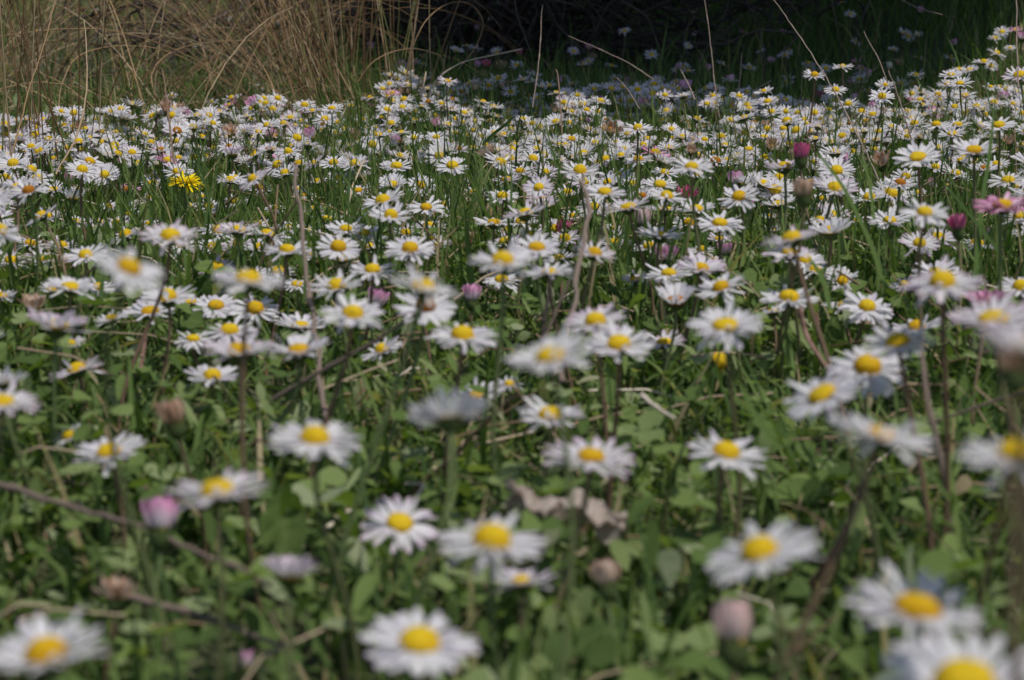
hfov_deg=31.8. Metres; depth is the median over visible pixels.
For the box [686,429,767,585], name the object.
daisy
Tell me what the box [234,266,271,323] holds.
daisy
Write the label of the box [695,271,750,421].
daisy
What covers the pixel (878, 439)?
daisy
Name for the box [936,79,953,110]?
daisy
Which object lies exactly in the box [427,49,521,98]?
grass stalk
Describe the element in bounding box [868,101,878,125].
daisy bud
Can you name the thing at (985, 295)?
daisy
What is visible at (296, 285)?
daisy
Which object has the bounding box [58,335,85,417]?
daisy
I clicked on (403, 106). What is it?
daisy
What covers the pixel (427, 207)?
daisy
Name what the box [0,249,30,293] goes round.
daisy
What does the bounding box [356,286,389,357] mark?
daisy bud
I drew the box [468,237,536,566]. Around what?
daisy
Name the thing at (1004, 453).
daisy
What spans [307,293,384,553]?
daisy
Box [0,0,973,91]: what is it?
shrub
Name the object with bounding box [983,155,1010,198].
daisy
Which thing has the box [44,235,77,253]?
daisy
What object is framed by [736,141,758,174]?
daisy
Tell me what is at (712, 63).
grass stalk
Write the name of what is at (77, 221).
daisy
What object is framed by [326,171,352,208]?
daisy
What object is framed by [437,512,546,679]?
daisy
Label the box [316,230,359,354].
daisy
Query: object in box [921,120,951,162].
daisy
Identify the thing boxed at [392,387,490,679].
daisy
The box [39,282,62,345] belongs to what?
daisy
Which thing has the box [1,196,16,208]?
daisy
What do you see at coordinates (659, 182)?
daisy
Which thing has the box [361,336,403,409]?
daisy
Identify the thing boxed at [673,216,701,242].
daisy
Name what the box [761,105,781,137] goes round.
daisy
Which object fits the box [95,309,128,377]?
daisy
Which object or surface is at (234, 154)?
daisy
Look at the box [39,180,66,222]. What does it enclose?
daisy
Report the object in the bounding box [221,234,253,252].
daisy
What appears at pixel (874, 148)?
daisy
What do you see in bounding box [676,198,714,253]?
daisy
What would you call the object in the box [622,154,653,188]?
daisy
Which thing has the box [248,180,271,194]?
daisy
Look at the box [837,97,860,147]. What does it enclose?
daisy
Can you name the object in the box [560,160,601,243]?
daisy
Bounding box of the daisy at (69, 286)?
[43,276,98,413]
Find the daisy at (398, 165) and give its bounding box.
[379,159,410,196]
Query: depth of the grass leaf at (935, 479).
0.52 m
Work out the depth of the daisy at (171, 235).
0.65 m
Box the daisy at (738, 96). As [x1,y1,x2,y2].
[729,91,746,121]
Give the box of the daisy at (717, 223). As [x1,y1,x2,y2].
[696,210,744,310]
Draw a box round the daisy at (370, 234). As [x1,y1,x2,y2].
[347,223,382,283]
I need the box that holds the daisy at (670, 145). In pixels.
[657,138,680,172]
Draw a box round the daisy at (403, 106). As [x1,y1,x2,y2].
[391,102,412,129]
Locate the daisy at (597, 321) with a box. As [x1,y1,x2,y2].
[563,302,626,505]
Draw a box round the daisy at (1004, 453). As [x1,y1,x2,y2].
[957,438,1023,531]
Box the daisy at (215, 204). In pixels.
[196,198,218,213]
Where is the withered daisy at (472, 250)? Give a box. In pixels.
[451,230,476,271]
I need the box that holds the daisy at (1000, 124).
[982,115,1016,238]
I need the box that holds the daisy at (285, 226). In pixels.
[270,221,297,234]
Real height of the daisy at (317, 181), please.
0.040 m
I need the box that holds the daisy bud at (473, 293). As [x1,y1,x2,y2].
[462,283,481,327]
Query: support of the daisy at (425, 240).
on the ground at (196, 662)
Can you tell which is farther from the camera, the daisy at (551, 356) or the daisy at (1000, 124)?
the daisy at (1000, 124)
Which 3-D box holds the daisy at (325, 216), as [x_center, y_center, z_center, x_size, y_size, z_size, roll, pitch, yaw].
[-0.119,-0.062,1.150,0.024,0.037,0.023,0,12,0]
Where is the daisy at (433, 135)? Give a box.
[424,131,447,143]
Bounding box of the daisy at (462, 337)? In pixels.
[424,322,497,502]
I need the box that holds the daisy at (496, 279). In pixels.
[483,270,518,339]
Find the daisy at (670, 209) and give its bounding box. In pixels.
[646,200,680,243]
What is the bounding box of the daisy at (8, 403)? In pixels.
[0,379,42,446]
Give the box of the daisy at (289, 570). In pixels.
[261,554,320,679]
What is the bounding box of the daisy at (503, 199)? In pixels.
[486,189,518,227]
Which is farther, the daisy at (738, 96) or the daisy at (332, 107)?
the daisy at (738, 96)
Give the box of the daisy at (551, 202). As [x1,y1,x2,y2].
[529,197,558,220]
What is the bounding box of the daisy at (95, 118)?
[88,115,106,122]
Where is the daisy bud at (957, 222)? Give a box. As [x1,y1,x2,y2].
[947,213,965,369]
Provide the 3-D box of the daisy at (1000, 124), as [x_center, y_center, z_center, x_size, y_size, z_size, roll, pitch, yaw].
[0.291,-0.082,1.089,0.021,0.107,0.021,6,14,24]
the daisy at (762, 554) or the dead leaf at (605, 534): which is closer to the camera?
the daisy at (762, 554)
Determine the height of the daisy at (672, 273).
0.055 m
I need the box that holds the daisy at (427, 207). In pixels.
[406,195,444,271]
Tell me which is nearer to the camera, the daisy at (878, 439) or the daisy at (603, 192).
the daisy at (878, 439)
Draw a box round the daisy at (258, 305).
[229,293,279,374]
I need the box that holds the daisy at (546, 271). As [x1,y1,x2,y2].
[521,260,577,437]
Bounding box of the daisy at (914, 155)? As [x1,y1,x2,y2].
[892,140,942,318]
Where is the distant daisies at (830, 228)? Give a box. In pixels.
[0,0,1023,347]
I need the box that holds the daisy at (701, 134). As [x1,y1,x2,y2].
[692,131,708,149]
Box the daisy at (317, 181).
[307,177,325,199]
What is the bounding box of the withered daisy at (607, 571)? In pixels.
[587,558,620,679]
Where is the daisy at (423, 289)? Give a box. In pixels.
[317,263,459,679]
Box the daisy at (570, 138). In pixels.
[558,133,583,188]
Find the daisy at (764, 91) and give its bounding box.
[754,86,773,119]
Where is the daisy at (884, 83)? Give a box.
[875,77,893,128]
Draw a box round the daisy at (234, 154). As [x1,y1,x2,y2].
[222,145,243,193]
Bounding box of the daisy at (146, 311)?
[122,302,174,364]
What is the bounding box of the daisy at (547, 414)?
[515,396,584,537]
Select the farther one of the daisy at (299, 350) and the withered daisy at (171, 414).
the daisy at (299, 350)
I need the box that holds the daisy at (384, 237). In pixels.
[370,235,387,243]
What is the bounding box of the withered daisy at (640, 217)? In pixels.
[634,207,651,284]
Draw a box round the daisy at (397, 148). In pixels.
[379,145,399,160]
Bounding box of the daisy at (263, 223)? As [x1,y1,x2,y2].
[245,219,267,237]
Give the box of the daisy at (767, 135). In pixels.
[753,132,775,153]
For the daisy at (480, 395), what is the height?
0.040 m
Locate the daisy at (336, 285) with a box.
[311,268,363,426]
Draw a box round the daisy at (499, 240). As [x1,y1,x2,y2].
[488,232,523,249]
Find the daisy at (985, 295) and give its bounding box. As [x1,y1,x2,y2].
[963,288,1006,426]
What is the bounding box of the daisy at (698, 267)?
[676,248,726,370]
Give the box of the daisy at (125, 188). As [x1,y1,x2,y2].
[114,184,140,193]
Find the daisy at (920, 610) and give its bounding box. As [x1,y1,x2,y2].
[843,561,985,677]
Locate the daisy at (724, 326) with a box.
[686,299,763,573]
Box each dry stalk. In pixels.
[293,166,337,446]
[558,175,591,384]
[918,345,953,533]
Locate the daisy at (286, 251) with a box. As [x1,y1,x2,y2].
[264,240,313,374]
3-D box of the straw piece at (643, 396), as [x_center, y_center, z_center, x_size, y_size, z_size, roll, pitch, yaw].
[0.048,0.022,0.590,0.010,0.004,0.022,0,12,0]
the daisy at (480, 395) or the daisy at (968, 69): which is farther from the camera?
the daisy at (968, 69)
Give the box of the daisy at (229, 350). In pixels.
[200,327,275,556]
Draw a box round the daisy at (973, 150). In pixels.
[949,137,996,277]
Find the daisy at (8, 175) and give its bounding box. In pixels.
[0,171,19,188]
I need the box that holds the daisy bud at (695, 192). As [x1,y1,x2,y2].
[677,184,698,213]
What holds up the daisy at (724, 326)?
on the ground at (196, 662)
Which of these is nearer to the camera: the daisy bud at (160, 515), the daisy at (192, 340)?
the daisy bud at (160, 515)
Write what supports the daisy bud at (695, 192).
on the ground at (196, 662)
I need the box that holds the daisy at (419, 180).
[405,172,435,217]
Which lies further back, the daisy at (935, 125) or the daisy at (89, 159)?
the daisy at (935, 125)
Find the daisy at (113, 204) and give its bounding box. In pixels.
[103,200,114,217]
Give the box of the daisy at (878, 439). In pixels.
[773,408,935,679]
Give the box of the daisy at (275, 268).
[258,265,295,288]
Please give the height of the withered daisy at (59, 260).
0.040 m
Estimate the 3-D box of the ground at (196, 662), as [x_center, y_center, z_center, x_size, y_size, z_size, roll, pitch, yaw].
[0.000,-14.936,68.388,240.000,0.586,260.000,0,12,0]
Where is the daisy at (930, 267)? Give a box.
[911,255,958,328]
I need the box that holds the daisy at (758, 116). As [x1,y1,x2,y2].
[750,112,767,120]
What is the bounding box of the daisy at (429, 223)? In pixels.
[411,216,447,249]
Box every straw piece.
[303,509,350,547]
[639,393,675,419]
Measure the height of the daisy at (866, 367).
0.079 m
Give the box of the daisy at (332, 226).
[325,217,365,289]
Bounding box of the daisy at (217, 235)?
[198,224,231,238]
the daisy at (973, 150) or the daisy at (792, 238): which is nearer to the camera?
the daisy at (792, 238)
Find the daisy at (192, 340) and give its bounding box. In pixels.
[174,330,210,403]
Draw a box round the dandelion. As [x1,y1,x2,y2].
[169,171,204,227]
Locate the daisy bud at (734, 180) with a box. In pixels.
[727,170,742,225]
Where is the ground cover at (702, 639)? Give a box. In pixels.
[0,85,1023,679]
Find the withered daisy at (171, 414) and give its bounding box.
[156,396,207,573]
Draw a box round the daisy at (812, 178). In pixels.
[799,176,822,210]
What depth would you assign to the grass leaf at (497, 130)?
1.35 m
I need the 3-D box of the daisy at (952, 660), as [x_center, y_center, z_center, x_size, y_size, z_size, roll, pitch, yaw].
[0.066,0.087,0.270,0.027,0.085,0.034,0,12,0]
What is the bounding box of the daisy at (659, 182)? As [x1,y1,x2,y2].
[642,175,676,226]
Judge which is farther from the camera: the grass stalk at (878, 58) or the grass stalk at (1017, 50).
the grass stalk at (878, 58)
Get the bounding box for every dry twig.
[0,482,271,587]
[22,476,130,492]
[126,592,281,646]
[271,301,425,401]
[540,277,551,339]
[545,280,570,335]
[853,391,1023,449]
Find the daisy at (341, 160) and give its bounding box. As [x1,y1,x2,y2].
[320,155,346,214]
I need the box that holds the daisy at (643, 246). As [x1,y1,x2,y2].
[633,240,665,298]
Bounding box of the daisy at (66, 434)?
[53,423,103,519]
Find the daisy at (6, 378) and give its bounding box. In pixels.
[0,366,41,537]
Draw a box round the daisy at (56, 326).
[27,306,90,517]
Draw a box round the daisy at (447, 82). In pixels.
[438,76,456,129]
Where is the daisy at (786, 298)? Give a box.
[759,284,818,413]
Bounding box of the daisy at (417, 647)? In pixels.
[360,608,479,679]
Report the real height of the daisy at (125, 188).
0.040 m
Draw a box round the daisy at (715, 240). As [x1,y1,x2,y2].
[708,231,732,252]
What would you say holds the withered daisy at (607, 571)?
on the ground at (196, 662)
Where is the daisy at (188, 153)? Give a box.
[181,150,206,168]
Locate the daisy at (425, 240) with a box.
[415,231,437,256]
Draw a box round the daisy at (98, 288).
[86,278,115,305]
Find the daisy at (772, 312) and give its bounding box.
[763,306,780,383]
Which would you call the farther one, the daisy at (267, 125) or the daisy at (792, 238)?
the daisy at (267, 125)
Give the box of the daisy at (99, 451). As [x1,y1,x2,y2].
[73,432,146,578]
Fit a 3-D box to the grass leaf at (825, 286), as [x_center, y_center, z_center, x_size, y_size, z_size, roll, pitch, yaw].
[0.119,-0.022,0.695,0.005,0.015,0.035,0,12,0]
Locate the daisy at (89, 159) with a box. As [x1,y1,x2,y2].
[63,151,105,240]
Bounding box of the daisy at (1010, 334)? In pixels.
[973,305,1023,679]
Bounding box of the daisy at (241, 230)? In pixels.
[215,220,258,285]
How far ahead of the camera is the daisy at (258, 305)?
0.80 m
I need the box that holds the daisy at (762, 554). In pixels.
[705,518,823,679]
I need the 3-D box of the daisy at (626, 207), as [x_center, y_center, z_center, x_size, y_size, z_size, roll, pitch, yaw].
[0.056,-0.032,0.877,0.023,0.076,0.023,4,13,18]
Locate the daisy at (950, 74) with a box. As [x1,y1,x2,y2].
[939,69,962,139]
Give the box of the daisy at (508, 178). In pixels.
[495,172,520,187]
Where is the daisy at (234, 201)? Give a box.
[224,194,247,206]
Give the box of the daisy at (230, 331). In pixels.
[202,313,256,402]
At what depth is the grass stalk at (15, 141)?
1.36 m
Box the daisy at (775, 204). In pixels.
[761,194,795,274]
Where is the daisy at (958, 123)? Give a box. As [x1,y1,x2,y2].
[945,116,972,168]
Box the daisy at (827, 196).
[814,193,834,201]
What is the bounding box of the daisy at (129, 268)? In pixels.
[89,246,181,679]
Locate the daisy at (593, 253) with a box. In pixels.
[542,240,616,436]
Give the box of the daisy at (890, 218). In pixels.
[867,205,909,270]
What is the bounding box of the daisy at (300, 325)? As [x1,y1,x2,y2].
[274,311,325,378]
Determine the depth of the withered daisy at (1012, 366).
0.34 m
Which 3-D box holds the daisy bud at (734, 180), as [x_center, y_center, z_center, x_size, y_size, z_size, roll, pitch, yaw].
[0.143,-0.075,1.135,0.018,0.065,0.010,-3,13,-13]
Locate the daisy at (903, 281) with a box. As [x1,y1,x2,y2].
[890,274,916,299]
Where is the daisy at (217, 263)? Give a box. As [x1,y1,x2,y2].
[194,254,235,282]
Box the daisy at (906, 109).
[898,108,916,117]
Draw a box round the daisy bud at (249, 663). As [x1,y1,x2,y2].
[237,649,255,678]
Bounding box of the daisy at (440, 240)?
[430,234,450,267]
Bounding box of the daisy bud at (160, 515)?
[140,495,178,661]
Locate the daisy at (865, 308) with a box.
[839,290,893,357]
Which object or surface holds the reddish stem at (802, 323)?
on the ground at (196, 662)
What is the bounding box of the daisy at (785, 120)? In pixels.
[773,113,801,182]
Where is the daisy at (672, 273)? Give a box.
[645,259,692,352]
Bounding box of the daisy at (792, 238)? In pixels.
[761,225,856,495]
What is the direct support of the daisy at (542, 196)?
on the ground at (196, 662)
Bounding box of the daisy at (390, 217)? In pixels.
[369,201,411,323]
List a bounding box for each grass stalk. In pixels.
[0,28,242,96]
[0,81,141,125]
[11,0,54,157]
[54,20,87,174]
[57,45,234,120]
[151,40,292,102]
[162,69,175,165]
[357,48,444,82]
[405,1,483,81]
[420,72,426,97]
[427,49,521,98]
[532,5,542,107]
[555,69,562,142]
[569,36,654,80]
[614,77,639,108]
[681,70,695,99]
[704,0,719,117]
[739,54,741,91]
[774,0,899,215]
[864,32,887,82]
[888,70,911,139]
[902,0,942,14]
[1016,0,1018,87]
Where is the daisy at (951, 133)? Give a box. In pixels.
[938,124,967,199]
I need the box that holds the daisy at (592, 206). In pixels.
[577,198,611,235]
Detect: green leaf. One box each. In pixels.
[260,490,307,560]
[354,379,368,410]
[368,554,400,572]
[649,419,667,431]
[675,472,704,489]
[825,317,843,342]
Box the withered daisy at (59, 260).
[53,253,76,272]
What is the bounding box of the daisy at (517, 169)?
[509,162,534,194]
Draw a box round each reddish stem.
[139,335,146,367]
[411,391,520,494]
[797,307,828,370]
[806,514,849,597]
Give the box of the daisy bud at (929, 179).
[928,177,938,201]
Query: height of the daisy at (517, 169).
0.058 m
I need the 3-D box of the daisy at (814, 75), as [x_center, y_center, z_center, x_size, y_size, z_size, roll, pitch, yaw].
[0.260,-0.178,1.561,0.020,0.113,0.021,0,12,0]
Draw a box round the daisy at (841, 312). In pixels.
[821,300,856,356]
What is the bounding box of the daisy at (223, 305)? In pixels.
[193,294,237,367]
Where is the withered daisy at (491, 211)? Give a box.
[486,203,500,217]
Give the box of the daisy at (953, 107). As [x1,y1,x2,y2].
[943,101,966,144]
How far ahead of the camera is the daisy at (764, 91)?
1.83 m
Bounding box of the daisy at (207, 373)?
[183,364,237,463]
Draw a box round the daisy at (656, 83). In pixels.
[643,79,663,88]
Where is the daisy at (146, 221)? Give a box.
[144,218,158,226]
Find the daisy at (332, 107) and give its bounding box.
[319,101,343,148]
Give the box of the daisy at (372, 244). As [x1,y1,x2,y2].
[353,239,379,258]
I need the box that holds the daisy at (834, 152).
[820,145,849,202]
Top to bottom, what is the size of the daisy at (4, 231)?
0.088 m
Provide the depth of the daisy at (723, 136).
1.60 m
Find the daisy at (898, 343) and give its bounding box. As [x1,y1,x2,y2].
[861,319,936,599]
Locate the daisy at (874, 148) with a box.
[866,144,884,165]
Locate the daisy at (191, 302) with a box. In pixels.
[176,296,205,347]
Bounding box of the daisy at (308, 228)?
[289,224,320,234]
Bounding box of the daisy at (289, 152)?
[274,146,300,202]
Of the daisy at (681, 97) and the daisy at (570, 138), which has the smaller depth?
the daisy at (570, 138)
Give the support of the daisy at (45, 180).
on the ground at (196, 662)
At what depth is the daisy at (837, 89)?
1.57 m
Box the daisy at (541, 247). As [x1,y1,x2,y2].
[508,231,560,405]
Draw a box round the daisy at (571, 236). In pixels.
[548,229,581,289]
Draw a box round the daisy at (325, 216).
[307,212,341,225]
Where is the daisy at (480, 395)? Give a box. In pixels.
[458,376,503,474]
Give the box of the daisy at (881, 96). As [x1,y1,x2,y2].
[868,87,894,173]
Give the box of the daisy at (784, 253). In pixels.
[762,236,816,398]
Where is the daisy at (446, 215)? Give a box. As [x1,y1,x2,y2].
[427,210,450,218]
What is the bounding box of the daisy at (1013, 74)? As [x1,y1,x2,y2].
[1001,66,1023,106]
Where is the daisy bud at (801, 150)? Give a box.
[789,142,816,248]
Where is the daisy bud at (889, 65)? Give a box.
[887,62,891,85]
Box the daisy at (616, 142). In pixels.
[605,137,626,169]
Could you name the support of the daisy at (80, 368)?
on the ground at (196, 662)
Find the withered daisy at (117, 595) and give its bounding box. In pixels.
[93,574,137,679]
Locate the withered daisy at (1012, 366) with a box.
[971,341,1023,633]
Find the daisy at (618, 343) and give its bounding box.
[584,318,655,510]
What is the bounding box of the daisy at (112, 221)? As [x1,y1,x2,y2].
[101,216,128,227]
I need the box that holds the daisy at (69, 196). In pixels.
[61,188,84,225]
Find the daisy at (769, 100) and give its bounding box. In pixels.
[757,95,778,126]
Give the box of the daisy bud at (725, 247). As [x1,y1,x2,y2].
[717,243,731,257]
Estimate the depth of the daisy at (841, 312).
0.81 m
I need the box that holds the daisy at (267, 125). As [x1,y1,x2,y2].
[254,118,283,196]
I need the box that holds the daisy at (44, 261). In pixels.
[25,247,57,278]
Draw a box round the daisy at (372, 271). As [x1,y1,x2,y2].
[348,254,395,383]
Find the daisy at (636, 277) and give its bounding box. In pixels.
[619,270,648,314]
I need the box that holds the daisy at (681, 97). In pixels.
[671,91,693,159]
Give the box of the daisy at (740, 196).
[717,183,759,302]
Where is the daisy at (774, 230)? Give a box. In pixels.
[764,223,780,238]
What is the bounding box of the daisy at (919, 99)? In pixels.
[911,95,929,127]
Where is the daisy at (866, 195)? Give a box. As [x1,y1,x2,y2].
[850,186,886,287]
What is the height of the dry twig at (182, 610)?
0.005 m
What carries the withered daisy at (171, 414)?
on the ground at (196, 662)
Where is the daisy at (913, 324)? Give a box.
[891,314,939,392]
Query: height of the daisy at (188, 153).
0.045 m
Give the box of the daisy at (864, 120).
[856,117,875,126]
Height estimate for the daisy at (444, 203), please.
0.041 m
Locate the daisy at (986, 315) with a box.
[947,292,1023,662]
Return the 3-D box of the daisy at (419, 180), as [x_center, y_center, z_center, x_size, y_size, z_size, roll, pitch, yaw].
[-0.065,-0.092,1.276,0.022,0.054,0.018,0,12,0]
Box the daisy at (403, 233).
[393,223,418,239]
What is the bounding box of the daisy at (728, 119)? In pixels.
[720,115,738,151]
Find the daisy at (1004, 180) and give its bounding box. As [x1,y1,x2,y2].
[987,170,1023,253]
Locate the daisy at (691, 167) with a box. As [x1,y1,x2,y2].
[670,155,713,330]
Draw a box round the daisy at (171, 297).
[136,285,196,393]
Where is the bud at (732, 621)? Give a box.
[712,598,752,679]
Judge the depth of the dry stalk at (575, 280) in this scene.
0.66 m
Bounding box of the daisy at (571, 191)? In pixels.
[554,184,578,212]
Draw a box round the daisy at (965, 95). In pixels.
[953,89,976,167]
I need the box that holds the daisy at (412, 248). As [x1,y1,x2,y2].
[385,236,435,385]
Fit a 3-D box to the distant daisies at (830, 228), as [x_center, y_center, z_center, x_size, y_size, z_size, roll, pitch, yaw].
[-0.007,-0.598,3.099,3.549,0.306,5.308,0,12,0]
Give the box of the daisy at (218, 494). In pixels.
[163,468,267,679]
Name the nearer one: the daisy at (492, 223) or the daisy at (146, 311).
the daisy at (146, 311)
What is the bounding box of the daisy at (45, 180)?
[23,173,53,249]
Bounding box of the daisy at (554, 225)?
[539,218,558,237]
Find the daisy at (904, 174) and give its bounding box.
[891,168,920,215]
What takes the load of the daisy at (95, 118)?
on the ground at (196, 662)
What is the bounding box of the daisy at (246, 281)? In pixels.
[213,266,285,652]
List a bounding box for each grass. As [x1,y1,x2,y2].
[0,0,389,121]
[0,0,529,164]
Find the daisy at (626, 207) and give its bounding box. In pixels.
[605,197,654,315]
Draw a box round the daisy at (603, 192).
[585,184,625,336]
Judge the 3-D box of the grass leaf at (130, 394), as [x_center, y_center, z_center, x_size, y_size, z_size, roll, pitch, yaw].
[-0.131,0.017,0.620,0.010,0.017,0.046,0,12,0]
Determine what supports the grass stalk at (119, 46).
on the ground at (196, 662)
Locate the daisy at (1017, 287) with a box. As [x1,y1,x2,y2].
[995,277,1023,326]
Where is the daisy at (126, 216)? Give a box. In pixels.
[117,204,138,219]
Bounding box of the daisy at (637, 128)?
[623,119,652,187]
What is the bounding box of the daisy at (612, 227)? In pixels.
[603,224,621,232]
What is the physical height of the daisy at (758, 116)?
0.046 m
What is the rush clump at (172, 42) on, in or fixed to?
on the ground at (196, 662)
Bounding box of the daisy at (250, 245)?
[244,238,270,270]
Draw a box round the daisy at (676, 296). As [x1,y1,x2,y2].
[655,281,695,390]
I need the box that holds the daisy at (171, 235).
[117,218,198,461]
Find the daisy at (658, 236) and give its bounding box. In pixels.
[635,221,683,357]
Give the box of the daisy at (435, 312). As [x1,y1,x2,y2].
[369,290,456,501]
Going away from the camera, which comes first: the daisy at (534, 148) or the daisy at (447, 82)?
the daisy at (534, 148)
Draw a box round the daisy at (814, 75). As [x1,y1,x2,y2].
[803,69,824,173]
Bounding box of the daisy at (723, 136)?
[710,132,731,153]
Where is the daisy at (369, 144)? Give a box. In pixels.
[360,133,384,156]
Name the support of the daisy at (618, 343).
on the ground at (196, 662)
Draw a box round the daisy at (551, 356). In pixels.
[505,325,595,679]
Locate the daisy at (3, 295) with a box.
[0,290,17,341]
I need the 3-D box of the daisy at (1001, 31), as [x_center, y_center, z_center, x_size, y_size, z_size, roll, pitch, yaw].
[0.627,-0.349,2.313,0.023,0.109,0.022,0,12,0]
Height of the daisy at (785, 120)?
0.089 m
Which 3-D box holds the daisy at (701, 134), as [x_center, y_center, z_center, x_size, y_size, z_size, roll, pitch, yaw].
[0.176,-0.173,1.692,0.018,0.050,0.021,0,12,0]
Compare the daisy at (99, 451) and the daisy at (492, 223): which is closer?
the daisy at (99, 451)
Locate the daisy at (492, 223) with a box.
[473,217,513,308]
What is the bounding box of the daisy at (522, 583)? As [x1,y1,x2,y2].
[494,566,557,659]
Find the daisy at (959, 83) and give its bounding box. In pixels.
[947,74,973,163]
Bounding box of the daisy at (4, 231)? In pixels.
[0,223,21,245]
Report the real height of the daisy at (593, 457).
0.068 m
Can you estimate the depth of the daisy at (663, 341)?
0.75 m
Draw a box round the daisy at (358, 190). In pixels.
[344,183,370,209]
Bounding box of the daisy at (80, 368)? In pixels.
[49,355,103,439]
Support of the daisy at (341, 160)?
on the ground at (196, 662)
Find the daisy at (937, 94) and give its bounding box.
[926,89,946,120]
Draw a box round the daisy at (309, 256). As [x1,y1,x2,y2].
[299,248,320,263]
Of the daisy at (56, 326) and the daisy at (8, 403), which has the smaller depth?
the daisy at (8, 403)
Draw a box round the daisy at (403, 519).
[360,494,438,645]
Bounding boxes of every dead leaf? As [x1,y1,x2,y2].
[505,479,633,539]
[593,503,619,544]
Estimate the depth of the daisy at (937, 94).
1.89 m
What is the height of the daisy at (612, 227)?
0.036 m
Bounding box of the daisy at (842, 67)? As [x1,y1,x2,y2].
[830,64,853,131]
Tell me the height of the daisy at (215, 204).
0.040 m
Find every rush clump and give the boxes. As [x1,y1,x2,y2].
[0,0,108,211]
[0,0,163,59]
[0,0,325,105]
[0,0,541,122]
[28,0,346,50]
[64,0,368,80]
[77,0,366,135]
[203,0,378,86]
[252,0,382,101]
[364,0,459,103]
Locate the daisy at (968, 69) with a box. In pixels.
[961,64,978,100]
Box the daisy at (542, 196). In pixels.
[526,192,556,199]
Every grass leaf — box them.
[2,193,43,219]
[128,352,133,429]
[482,116,514,145]
[739,380,782,449]
[808,257,831,309]
[814,150,883,279]
[859,152,874,219]
[895,383,951,499]
[943,182,1005,259]
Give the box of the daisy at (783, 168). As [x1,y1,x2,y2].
[764,158,798,287]
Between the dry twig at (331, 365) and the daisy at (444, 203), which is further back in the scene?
the daisy at (444, 203)
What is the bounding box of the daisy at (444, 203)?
[433,194,454,227]
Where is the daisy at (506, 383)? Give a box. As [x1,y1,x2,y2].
[498,375,523,462]
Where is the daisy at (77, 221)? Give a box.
[62,213,85,226]
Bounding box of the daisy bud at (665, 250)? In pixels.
[652,244,678,300]
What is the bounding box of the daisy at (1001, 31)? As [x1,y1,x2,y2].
[993,25,1011,79]
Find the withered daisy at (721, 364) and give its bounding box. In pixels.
[679,352,725,435]
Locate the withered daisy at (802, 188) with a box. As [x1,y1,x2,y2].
[776,177,812,395]
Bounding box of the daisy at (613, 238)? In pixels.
[601,231,631,246]
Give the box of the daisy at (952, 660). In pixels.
[876,632,1023,679]
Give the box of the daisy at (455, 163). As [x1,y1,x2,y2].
[435,156,466,207]
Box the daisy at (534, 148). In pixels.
[524,142,549,164]
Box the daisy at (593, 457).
[538,436,634,654]
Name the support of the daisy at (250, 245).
on the ground at (196, 662)
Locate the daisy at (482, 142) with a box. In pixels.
[475,136,495,147]
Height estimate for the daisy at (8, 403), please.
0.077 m
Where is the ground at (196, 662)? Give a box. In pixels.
[0,0,1023,679]
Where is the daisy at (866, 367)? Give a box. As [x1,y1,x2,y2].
[825,342,906,559]
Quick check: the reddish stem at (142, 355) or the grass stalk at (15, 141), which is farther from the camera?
the grass stalk at (15, 141)
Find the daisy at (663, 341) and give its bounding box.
[642,329,686,393]
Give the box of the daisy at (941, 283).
[897,256,986,597]
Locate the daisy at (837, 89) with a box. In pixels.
[824,83,847,148]
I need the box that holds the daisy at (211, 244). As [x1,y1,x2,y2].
[196,237,227,259]
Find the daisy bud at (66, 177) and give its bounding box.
[64,172,76,186]
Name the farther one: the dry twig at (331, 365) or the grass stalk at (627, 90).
the grass stalk at (627, 90)
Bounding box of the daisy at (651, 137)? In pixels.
[639,133,656,168]
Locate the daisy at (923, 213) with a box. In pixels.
[899,197,949,452]
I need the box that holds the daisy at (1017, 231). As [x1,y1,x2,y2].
[1012,222,1023,236]
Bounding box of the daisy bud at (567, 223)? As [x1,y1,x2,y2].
[556,219,572,261]
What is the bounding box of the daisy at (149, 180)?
[141,174,160,187]
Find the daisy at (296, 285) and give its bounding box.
[280,278,311,316]
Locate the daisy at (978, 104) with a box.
[966,99,985,117]
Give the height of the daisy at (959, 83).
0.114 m
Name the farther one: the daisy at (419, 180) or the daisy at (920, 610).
the daisy at (419, 180)
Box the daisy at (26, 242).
[17,234,48,264]
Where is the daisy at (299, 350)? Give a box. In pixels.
[215,331,331,519]
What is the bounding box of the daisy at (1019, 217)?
[997,206,1023,270]
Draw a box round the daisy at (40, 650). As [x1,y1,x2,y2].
[0,606,109,679]
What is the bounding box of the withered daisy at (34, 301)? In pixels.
[17,292,47,372]
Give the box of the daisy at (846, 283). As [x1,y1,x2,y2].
[827,264,858,343]
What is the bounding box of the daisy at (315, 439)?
[267,419,362,679]
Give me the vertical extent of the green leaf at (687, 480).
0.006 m
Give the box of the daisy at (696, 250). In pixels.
[687,245,714,255]
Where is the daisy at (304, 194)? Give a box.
[294,186,315,199]
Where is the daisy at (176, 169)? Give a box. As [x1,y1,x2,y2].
[163,161,193,189]
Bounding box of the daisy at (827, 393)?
[782,365,882,665]
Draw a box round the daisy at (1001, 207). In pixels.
[972,191,1023,440]
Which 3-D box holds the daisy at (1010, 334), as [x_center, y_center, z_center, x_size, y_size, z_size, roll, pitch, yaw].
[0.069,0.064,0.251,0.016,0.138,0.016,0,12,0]
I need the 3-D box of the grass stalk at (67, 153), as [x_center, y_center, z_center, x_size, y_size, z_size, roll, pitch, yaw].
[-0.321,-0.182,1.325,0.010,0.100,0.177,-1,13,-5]
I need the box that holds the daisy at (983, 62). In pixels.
[971,58,994,113]
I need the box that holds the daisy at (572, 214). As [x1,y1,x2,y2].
[562,211,583,219]

